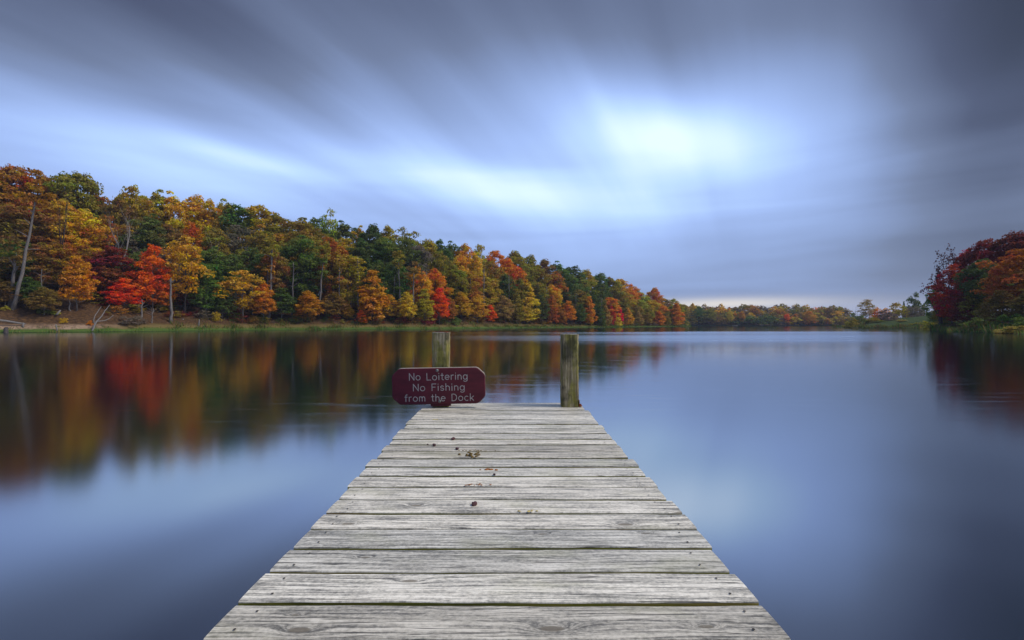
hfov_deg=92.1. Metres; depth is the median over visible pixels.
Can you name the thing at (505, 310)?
broadleaf tree
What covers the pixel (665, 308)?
broadleaf tree
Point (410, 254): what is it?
broadleaf tree
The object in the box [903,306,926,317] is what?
broadleaf tree
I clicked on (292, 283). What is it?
tall pale tree
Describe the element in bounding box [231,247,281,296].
broadleaf tree
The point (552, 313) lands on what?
broadleaf tree
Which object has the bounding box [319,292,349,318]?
broadleaf tree
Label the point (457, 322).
shrub
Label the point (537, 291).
broadleaf tree
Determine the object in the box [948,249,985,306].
broadleaf tree
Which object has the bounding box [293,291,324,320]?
broadleaf tree
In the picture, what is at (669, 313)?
broadleaf tree
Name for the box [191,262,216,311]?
tall pale tree
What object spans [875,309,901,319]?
broadleaf tree
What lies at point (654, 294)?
broadleaf tree
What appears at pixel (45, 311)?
shrub
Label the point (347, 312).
broadleaf tree
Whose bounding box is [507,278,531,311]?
broadleaf tree
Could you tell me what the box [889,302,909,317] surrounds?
broadleaf tree
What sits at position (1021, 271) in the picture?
broadleaf tree
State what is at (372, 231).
broadleaf tree
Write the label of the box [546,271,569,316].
broadleaf tree
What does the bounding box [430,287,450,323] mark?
broadleaf tree
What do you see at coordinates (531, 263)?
broadleaf tree
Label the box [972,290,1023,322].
broadleaf tree
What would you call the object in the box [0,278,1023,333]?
ground
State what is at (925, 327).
shrub
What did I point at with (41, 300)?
broadleaf tree
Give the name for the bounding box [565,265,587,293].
broadleaf tree
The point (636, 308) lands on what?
broadleaf tree
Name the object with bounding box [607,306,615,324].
broadleaf tree
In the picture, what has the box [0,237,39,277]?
broadleaf tree
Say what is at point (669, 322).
broadleaf tree
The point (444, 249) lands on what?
broadleaf tree
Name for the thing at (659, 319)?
broadleaf tree
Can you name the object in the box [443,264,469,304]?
broadleaf tree
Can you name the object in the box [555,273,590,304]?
broadleaf tree
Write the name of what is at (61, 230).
bare tree
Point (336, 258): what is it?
broadleaf tree
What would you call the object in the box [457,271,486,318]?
broadleaf tree
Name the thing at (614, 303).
broadleaf tree
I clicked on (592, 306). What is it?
broadleaf tree
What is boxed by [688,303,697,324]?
broadleaf tree
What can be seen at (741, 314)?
broadleaf tree
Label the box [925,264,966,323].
broadleaf tree
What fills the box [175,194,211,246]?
broadleaf tree
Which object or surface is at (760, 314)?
wood
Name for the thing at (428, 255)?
broadleaf tree
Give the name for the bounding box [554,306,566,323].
broadleaf tree
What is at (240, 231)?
broadleaf tree
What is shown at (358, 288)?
tall pale tree
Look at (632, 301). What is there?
broadleaf tree
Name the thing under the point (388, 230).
broadleaf tree
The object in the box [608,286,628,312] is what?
broadleaf tree
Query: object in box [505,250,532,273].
broadleaf tree
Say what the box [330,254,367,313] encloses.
broadleaf tree
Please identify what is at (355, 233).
broadleaf tree
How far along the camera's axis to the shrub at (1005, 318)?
77.06 m
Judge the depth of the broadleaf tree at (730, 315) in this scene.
415.46 m
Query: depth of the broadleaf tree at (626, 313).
232.39 m
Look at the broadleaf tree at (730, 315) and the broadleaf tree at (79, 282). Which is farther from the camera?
the broadleaf tree at (730, 315)
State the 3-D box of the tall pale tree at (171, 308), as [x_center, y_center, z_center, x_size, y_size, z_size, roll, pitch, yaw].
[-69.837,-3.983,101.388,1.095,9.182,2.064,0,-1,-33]
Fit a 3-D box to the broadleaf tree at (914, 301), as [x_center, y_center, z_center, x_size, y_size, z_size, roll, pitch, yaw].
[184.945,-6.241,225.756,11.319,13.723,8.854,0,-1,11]
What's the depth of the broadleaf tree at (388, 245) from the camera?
147.81 m
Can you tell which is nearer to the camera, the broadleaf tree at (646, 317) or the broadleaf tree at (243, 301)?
the broadleaf tree at (243, 301)
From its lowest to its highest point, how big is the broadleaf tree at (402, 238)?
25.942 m
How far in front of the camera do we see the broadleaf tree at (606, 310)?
217.49 m
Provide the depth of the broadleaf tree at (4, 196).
110.64 m
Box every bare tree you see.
[56,186,70,290]
[105,208,137,290]
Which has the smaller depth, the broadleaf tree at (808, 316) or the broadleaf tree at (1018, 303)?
the broadleaf tree at (1018, 303)
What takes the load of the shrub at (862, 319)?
on the ground at (83, 315)
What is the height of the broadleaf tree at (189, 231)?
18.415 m
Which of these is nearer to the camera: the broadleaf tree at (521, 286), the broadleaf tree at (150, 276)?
the broadleaf tree at (150, 276)
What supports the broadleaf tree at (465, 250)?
on the ground at (83, 315)
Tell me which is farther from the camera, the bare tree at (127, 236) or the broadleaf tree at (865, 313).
the broadleaf tree at (865, 313)
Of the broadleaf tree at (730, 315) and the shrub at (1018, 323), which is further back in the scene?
the broadleaf tree at (730, 315)
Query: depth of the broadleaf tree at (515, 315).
178.48 m
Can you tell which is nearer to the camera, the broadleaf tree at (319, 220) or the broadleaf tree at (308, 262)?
the broadleaf tree at (308, 262)
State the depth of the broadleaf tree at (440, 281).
148.09 m
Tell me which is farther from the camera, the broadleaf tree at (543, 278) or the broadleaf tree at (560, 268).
the broadleaf tree at (560, 268)
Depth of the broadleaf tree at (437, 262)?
156.72 m
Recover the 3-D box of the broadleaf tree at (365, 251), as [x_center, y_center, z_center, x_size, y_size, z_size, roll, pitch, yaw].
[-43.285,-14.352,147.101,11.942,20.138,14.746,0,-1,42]
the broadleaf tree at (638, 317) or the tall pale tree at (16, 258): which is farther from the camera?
the broadleaf tree at (638, 317)
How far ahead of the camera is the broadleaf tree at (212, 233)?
124.09 m
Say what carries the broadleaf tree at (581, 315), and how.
on the ground at (83, 315)
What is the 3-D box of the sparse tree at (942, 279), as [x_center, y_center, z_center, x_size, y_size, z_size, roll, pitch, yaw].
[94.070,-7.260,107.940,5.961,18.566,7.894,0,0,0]
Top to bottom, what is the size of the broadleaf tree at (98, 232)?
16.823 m
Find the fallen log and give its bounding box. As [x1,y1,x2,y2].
[0,319,24,327]
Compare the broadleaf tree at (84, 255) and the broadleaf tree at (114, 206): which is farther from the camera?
the broadleaf tree at (114, 206)
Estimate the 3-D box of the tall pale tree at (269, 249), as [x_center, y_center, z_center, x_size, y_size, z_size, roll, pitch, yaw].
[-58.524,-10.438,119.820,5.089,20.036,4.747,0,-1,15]
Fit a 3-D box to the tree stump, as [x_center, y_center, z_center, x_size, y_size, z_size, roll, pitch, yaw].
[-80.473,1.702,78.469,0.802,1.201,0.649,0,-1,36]
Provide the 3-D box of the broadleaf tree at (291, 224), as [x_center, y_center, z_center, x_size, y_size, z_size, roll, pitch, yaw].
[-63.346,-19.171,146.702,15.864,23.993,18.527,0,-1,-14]
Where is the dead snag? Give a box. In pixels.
[91,305,111,330]
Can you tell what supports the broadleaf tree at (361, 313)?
on the ground at (83, 315)
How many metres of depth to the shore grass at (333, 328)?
118.65 m
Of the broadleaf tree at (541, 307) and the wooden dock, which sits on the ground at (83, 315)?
the broadleaf tree at (541, 307)
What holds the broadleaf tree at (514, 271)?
on the ground at (83, 315)
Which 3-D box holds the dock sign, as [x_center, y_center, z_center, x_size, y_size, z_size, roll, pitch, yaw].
[-0.599,0.548,4.048,0.760,0.317,0.053,-1,4,-1]
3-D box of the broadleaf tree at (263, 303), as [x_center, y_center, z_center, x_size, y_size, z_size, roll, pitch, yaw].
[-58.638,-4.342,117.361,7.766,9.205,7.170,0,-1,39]
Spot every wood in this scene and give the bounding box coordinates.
[113,267,689,324]
[674,303,863,324]
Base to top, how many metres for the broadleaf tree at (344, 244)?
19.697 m
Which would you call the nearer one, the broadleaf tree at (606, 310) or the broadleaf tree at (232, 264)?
the broadleaf tree at (232, 264)
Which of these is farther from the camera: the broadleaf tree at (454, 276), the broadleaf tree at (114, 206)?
the broadleaf tree at (454, 276)
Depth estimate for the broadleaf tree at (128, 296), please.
97.44 m
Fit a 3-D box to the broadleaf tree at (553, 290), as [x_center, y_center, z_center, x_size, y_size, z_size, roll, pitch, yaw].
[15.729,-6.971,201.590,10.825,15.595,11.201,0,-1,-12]
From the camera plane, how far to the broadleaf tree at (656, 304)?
261.48 m
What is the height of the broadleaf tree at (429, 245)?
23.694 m
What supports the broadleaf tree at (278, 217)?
on the ground at (83, 315)
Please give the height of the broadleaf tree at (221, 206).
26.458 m
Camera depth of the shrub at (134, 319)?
93.30 m
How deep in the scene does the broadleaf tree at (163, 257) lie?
111.39 m
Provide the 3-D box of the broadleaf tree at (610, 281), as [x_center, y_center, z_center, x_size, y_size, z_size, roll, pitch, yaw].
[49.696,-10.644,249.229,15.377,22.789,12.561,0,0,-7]
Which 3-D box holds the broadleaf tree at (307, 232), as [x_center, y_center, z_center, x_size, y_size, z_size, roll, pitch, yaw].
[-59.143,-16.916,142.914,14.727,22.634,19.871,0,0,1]
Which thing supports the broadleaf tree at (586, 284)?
on the ground at (83, 315)
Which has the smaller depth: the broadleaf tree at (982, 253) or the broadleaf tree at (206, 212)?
the broadleaf tree at (982, 253)
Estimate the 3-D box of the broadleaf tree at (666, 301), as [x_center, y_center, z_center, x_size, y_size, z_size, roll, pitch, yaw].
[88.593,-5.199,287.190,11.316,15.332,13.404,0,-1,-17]
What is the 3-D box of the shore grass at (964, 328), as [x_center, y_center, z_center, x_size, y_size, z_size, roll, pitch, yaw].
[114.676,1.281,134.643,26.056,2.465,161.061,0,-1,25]
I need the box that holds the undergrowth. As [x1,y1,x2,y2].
[0,264,677,325]
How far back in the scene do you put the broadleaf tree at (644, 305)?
258.80 m
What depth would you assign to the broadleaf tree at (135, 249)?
113.62 m
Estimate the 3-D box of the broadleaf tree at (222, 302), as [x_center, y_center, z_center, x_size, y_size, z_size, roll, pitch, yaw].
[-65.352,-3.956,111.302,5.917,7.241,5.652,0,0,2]
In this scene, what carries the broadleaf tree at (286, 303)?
on the ground at (83, 315)
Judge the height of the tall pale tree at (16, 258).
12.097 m
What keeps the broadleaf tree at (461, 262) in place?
on the ground at (83, 315)
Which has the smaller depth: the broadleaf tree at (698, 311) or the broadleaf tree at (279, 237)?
the broadleaf tree at (279, 237)
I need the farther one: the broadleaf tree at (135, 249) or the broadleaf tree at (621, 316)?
the broadleaf tree at (621, 316)
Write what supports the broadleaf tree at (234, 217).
on the ground at (83, 315)
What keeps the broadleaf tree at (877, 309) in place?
on the ground at (83, 315)
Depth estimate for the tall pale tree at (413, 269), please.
137.01 m
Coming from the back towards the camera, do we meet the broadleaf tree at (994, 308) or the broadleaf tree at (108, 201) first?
the broadleaf tree at (108, 201)
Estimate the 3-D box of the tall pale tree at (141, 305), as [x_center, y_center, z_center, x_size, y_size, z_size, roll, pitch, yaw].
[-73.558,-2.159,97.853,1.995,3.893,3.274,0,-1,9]
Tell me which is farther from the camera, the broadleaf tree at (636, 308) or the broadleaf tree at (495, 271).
the broadleaf tree at (636, 308)
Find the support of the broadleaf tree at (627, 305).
on the ground at (83, 315)
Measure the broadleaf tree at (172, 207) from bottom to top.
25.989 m
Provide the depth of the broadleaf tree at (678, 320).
271.20 m
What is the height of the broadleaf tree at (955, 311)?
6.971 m
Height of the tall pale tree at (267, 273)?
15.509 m
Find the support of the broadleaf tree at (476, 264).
on the ground at (83, 315)
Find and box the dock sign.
[392,367,484,405]
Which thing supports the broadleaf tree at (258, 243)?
on the ground at (83, 315)
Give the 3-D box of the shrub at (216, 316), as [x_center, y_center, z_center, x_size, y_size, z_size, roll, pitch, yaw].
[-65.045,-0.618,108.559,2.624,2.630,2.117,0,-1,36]
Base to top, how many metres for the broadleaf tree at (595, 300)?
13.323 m
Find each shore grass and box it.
[0,324,690,332]
[832,320,1023,333]
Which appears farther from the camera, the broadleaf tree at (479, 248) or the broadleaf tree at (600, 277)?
the broadleaf tree at (600, 277)
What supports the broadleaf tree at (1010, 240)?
on the ground at (83, 315)
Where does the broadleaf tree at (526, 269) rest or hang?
on the ground at (83, 315)
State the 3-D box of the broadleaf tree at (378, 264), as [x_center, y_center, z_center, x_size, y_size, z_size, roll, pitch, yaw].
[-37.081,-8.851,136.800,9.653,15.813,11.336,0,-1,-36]
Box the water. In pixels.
[0,326,1023,639]
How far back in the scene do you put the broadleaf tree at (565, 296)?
205.84 m
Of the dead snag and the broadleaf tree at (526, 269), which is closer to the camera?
the dead snag
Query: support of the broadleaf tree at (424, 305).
on the ground at (83, 315)
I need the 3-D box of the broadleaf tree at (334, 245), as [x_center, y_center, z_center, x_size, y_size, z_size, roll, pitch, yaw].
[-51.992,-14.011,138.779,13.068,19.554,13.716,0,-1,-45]
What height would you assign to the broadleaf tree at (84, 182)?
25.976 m
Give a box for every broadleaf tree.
[0,163,38,214]
[0,167,72,233]
[0,177,31,212]
[0,204,58,264]
[0,216,19,247]
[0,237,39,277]
[0,247,27,280]
[0,281,24,305]
[3,242,63,283]
[11,276,44,305]
[21,206,75,244]
[22,287,63,314]
[32,240,84,291]
[33,185,80,230]
[33,198,95,263]
[42,170,107,227]
[48,208,117,268]
[56,255,100,310]
[68,245,105,286]
[72,245,146,292]
[75,192,135,242]
[75,214,141,268]
[98,277,142,310]
[99,184,164,252]
[100,196,144,252]
[112,227,150,264]
[116,213,172,274]
[116,253,160,296]
[124,244,174,310]
[130,189,177,247]
[140,247,182,292]
[140,279,177,310]
[149,223,191,274]
[156,190,192,260]
[158,235,214,313]
[173,220,207,280]
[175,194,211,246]
[186,269,221,313]
[188,198,229,249]
[191,227,234,265]
[191,246,234,297]
[206,198,243,252]
[209,288,238,317]
[211,254,247,307]
[213,203,260,275]
[213,225,258,275]
[213,270,266,320]
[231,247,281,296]
[232,231,287,300]
[240,204,281,259]
[247,282,277,315]
[250,250,291,300]
[262,213,290,235]
[264,232,301,291]
[265,287,299,317]
[274,235,331,303]
[275,217,321,293]
[279,221,328,279]
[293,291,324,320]
[297,217,336,289]
[306,236,349,304]
[308,250,356,301]
[318,208,338,241]
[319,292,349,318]
[325,237,363,280]
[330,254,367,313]
[332,220,361,244]
[341,305,354,318]
[345,237,385,292]
[347,225,363,247]
[348,223,389,271]
[354,270,390,320]
[354,310,367,322]
[359,236,409,289]
[362,260,393,304]
[370,225,401,260]
[377,258,417,310]
[381,239,427,307]
[381,294,400,318]
[390,226,417,255]
[395,292,417,320]
[398,245,434,310]
[401,267,434,314]
[406,231,424,294]
[415,288,436,320]
[417,238,445,272]
[424,250,459,297]
[426,268,453,311]
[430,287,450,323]
[434,239,455,270]
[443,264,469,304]
[443,296,457,320]
[444,240,467,267]
[449,254,473,296]
[453,291,472,317]
[454,243,482,300]
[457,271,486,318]
[465,294,491,321]
[466,252,486,300]
[473,244,491,277]
[476,275,503,312]
[482,261,507,304]
[483,250,513,284]
[485,305,497,320]
[489,273,520,319]
[493,296,515,321]
[494,258,527,301]
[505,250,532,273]
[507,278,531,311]
[507,289,525,321]
[517,265,537,289]
[519,282,540,322]
[522,254,541,282]
[522,282,553,312]
[529,268,562,305]
[532,294,549,322]
[533,258,562,284]
[542,284,562,313]
[543,295,559,323]
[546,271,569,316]
[549,260,568,285]
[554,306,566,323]
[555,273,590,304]
[556,288,578,312]
[560,300,576,320]
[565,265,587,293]
[570,277,603,312]
[570,289,589,322]
[574,269,598,296]
[574,304,587,324]
[581,296,597,324]
[583,294,606,322]
[590,282,612,311]
[592,272,609,296]
[596,308,605,324]
[600,306,612,323]
[602,297,620,318]
[603,277,622,300]
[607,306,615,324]
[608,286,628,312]
[614,316,622,325]
[616,278,630,301]
[616,301,633,318]
[617,308,624,323]
[622,283,642,318]
[623,292,637,317]
[623,308,634,323]
[629,290,650,319]
[630,304,645,319]
[634,311,644,323]
[635,299,650,314]
[640,307,654,320]
[642,312,651,325]
[645,287,665,309]
[646,300,660,318]
[652,311,665,324]
[656,305,669,318]
[659,298,672,308]
[663,311,674,321]
[665,314,671,324]
[667,303,684,325]
[669,298,685,316]
[678,304,688,324]
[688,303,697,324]
[692,306,707,324]
[702,309,716,324]
[726,310,733,321]
[738,311,744,321]
[783,314,790,322]
[802,311,816,325]
[856,299,874,316]
[865,307,890,320]
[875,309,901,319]
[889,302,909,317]
[902,291,927,315]
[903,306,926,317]
[920,284,944,323]
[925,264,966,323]
[929,299,953,322]
[944,293,979,325]
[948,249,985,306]
[952,258,1013,306]
[953,238,1009,321]
[970,248,1023,321]
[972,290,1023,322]
[977,230,1023,284]
[991,260,1023,295]
[1003,289,1023,317]
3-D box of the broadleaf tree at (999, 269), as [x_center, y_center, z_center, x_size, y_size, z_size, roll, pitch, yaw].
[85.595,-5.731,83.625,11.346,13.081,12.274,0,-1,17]
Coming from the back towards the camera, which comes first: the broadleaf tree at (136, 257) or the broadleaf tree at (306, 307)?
the broadleaf tree at (306, 307)
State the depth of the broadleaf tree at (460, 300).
153.10 m
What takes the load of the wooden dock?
in the water
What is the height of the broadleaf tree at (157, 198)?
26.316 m
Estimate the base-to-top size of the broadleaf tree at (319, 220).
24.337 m
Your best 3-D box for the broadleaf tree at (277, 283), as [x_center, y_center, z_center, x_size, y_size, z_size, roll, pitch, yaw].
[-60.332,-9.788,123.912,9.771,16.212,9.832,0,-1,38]
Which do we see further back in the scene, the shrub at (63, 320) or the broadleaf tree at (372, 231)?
the broadleaf tree at (372, 231)
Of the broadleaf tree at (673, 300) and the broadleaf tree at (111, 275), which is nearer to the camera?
the broadleaf tree at (111, 275)
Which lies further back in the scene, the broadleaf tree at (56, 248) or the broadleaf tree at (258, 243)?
the broadleaf tree at (258, 243)
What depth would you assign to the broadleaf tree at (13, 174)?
113.18 m
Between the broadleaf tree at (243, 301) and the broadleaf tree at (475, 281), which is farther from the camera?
the broadleaf tree at (475, 281)
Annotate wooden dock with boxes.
[204,332,790,639]
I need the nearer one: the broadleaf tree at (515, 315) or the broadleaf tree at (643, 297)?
the broadleaf tree at (515, 315)
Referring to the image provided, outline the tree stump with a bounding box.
[3,327,8,332]
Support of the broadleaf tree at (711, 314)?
on the ground at (83, 315)
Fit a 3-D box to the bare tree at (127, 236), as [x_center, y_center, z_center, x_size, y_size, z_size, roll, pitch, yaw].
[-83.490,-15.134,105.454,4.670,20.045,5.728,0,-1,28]
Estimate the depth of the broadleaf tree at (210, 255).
115.51 m
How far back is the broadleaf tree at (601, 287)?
227.27 m
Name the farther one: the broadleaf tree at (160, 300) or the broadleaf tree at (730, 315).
the broadleaf tree at (730, 315)
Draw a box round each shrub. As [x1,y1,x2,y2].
[36,307,50,313]
[58,318,67,322]
[117,315,147,324]
[210,311,222,321]
[448,317,461,324]
[842,317,858,327]
[855,315,868,323]
[865,317,882,322]
[919,320,943,329]
[943,321,968,326]
[959,316,989,325]
[987,313,1023,328]
[994,325,1023,332]
[1006,316,1023,327]
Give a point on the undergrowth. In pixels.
(198, 313)
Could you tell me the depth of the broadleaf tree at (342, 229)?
157.31 m
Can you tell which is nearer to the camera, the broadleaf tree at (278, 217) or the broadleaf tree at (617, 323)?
the broadleaf tree at (278, 217)
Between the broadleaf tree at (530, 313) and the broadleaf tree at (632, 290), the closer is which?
the broadleaf tree at (530, 313)
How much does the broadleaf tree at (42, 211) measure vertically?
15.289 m
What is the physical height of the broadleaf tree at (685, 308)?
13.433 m
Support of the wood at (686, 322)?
on the ground at (83, 315)
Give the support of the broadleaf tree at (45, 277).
on the ground at (83, 315)
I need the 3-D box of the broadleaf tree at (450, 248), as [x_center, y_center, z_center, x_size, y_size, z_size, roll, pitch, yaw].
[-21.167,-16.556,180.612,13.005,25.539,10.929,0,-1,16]
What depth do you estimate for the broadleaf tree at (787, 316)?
410.54 m
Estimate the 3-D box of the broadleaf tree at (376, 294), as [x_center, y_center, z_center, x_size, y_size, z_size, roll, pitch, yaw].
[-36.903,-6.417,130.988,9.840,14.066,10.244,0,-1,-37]
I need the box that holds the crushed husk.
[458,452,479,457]
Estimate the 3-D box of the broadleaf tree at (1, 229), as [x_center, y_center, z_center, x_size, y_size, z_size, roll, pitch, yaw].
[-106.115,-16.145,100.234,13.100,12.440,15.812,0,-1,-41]
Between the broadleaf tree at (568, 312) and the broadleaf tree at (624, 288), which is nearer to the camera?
the broadleaf tree at (568, 312)
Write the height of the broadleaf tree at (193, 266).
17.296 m
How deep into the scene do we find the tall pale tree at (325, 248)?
126.87 m
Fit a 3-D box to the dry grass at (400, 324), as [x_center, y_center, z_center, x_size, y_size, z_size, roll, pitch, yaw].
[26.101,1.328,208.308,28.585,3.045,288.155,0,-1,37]
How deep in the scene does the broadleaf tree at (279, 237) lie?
136.60 m
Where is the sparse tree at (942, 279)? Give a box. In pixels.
[919,243,959,323]
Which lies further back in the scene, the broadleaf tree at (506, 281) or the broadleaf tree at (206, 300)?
the broadleaf tree at (506, 281)
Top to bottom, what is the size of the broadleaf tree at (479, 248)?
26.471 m
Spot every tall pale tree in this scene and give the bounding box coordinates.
[0,236,31,305]
[9,179,58,309]
[135,299,146,316]
[169,278,174,322]
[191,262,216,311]
[254,254,278,315]
[260,236,284,317]
[291,263,297,314]
[312,242,331,315]
[338,268,341,316]
[354,259,360,312]
[390,250,405,319]
[403,261,424,320]
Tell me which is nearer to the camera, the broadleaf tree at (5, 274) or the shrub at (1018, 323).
the shrub at (1018, 323)
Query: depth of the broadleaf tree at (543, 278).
203.78 m
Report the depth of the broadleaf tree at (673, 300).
293.62 m
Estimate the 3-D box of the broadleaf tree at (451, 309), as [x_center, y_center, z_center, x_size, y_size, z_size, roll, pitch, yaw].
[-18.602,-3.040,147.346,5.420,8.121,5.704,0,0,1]
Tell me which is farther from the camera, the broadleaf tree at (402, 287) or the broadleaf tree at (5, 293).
the broadleaf tree at (402, 287)
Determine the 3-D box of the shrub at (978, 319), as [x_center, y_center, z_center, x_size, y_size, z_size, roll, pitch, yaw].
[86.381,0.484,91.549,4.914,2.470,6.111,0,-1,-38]
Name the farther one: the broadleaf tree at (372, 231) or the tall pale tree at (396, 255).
the broadleaf tree at (372, 231)
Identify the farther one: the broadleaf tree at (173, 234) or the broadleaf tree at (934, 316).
the broadleaf tree at (173, 234)
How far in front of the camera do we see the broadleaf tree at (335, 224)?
151.71 m
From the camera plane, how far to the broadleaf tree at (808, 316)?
407.87 m
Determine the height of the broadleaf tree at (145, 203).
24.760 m
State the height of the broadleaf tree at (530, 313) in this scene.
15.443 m
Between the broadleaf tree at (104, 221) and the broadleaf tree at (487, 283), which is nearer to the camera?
the broadleaf tree at (104, 221)
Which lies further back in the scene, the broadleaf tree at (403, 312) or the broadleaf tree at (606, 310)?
the broadleaf tree at (606, 310)
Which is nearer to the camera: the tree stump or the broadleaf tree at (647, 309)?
the tree stump
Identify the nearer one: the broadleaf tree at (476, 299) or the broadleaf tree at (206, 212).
the broadleaf tree at (206, 212)
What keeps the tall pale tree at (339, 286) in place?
on the ground at (83, 315)
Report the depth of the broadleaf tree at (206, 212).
135.86 m
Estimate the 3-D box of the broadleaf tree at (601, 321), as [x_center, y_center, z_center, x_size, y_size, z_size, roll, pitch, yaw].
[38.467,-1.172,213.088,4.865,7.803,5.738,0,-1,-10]
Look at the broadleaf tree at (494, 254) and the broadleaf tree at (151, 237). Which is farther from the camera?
the broadleaf tree at (494, 254)
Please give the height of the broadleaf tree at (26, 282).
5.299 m
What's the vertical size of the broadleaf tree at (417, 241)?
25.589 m
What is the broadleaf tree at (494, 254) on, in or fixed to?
on the ground at (83, 315)
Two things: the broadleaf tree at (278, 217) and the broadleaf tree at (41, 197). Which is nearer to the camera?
the broadleaf tree at (41, 197)
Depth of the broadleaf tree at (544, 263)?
221.39 m
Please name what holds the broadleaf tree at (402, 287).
on the ground at (83, 315)
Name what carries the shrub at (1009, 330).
on the ground at (83, 315)
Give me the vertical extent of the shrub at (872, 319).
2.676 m
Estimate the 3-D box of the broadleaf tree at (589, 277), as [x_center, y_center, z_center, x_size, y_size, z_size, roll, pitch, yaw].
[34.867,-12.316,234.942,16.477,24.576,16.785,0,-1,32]
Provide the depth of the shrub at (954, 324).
100.14 m
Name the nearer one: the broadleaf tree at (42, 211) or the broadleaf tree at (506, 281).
the broadleaf tree at (42, 211)
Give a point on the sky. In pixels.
(711, 153)
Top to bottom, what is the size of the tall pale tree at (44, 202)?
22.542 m
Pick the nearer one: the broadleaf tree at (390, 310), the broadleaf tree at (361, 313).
the broadleaf tree at (361, 313)
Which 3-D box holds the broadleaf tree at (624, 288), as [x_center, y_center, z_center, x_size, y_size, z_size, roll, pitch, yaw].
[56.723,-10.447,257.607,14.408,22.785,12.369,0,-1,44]
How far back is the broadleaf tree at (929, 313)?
116.75 m
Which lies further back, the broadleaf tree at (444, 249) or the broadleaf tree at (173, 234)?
the broadleaf tree at (444, 249)
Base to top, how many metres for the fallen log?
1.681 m
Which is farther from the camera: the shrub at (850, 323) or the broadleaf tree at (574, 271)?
the broadleaf tree at (574, 271)
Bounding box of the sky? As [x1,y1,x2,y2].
[0,0,1023,317]
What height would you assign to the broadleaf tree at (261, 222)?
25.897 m
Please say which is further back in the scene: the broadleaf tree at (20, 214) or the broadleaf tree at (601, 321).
the broadleaf tree at (601, 321)
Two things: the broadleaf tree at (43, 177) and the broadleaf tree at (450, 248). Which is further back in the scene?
the broadleaf tree at (450, 248)
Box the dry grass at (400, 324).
[168,316,687,328]
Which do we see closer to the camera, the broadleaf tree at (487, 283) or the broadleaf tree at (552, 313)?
the broadleaf tree at (487, 283)
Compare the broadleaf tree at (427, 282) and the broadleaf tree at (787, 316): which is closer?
the broadleaf tree at (427, 282)
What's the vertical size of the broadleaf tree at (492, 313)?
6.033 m
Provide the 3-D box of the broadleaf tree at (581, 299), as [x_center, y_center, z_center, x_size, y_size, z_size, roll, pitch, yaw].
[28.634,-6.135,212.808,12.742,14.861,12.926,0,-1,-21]
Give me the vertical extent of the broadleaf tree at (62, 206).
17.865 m
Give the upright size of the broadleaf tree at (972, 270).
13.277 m

